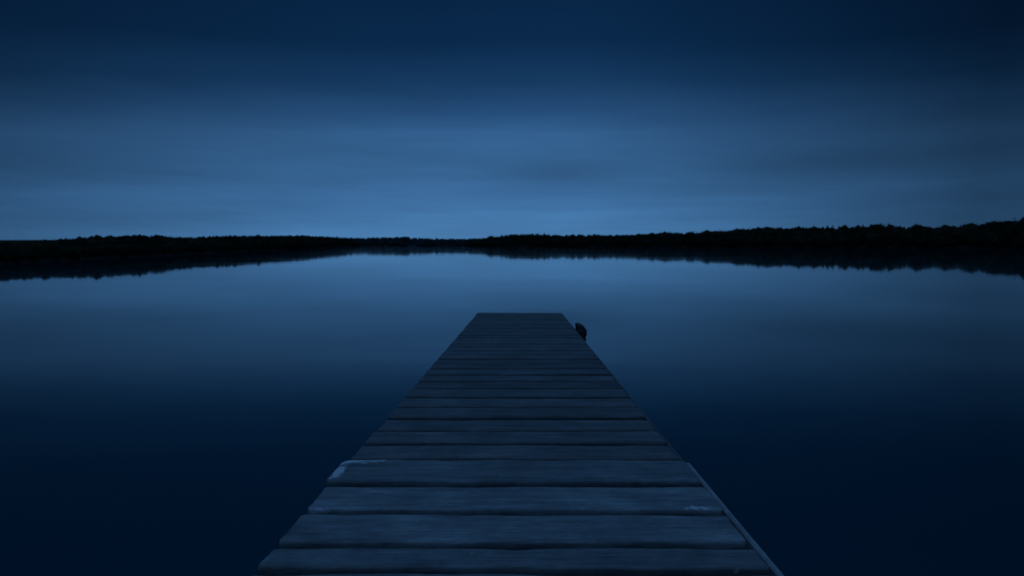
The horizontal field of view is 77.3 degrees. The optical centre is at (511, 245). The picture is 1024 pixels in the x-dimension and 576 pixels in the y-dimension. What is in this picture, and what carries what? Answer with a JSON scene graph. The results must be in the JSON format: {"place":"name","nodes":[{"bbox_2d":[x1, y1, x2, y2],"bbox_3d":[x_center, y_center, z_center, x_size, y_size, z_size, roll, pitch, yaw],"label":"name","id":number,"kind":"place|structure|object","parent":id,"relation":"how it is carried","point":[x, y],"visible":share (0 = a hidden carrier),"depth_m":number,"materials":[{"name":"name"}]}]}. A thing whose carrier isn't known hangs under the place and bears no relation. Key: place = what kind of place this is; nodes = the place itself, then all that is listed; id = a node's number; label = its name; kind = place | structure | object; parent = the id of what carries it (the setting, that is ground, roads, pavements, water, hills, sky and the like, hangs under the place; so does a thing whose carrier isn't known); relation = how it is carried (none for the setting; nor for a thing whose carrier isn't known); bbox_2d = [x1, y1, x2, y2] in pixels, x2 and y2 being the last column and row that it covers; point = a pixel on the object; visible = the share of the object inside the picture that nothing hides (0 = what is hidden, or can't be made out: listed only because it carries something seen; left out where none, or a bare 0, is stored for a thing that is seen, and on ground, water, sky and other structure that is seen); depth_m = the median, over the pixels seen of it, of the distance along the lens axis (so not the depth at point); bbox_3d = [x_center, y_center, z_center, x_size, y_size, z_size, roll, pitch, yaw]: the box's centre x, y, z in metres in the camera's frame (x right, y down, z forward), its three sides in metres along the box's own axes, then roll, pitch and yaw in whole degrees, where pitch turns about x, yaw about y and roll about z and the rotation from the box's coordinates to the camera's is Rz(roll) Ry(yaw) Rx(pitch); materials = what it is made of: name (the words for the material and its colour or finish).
{"place":"outdoors","nodes":[
{"label":"outdoors","id":0,"kind":"place"},
{"bbox_2d":[0,234,361,262],"bbox_3d":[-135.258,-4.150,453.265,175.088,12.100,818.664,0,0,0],"label":"woodland","id":1,"kind":"object","parent":0,"point":[96,244],"visible":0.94,"depth_m":107.48,"materials":[{"name":"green plant"}]},
{"bbox_2d":[361,243,464,245],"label":"shore","id":2,"kind":"structure","parent":0,"point":[385,244],"depth_m":1493.28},
{"bbox_2d":[344,236,484,245],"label":"woodland","id":3,"kind":"object","parent":2,"relation":"on","point":[396,241],"visible":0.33,"depth_m":1483.03,"materials":[{"name":"black plant"}]},
{"bbox_2d":[0,246,1023,575],"bbox_3d":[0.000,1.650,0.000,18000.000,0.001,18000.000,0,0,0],"label":"water","id":4,"kind":"structure","parent":0,"point":[832,410],"depth_m":7.66,"materials":[{"name":"blue liquid"}]},
{"bbox_2d":[258,313,783,575],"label":"wooden dock","id":5,"kind":"object","parent":4,"relation":"in","point":[517,444],"visible":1,"depth_m":2.41,"materials":[{"name":"grey wood"}]},
{"bbox_2d":[575,323,586,341],"bbox_3d":[0.914,1.936,8.500,0.165,1.829,0.164,0,0,0],"label":"mooring post","id":6,"kind":"object","parent":4,"relation":"in","point":[581,329],"visible":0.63,"depth_m":8.44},
{"bbox_2d":[0,0,1023,239],"label":"sky","id":7,"kind":"structure","parent":0,"point":[432,119],"materials":[{"name":"blue"}]},
{"bbox_2d":[464,241,1023,247],"bbox_3d":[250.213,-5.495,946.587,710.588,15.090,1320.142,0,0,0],"label":"shore","id":8,"kind":"structure","parent":0,"point":[863,245],"depth_m":550.06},
{"bbox_2d":[465,217,1023,247],"bbox_3d":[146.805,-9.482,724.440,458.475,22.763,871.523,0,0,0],"label":"woodland","id":9,"kind":"object","parent":8,"relation":"on","point":[1005,234],"visible":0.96,"depth_m":564.80,"materials":[{"name":"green plant"}]}
]}

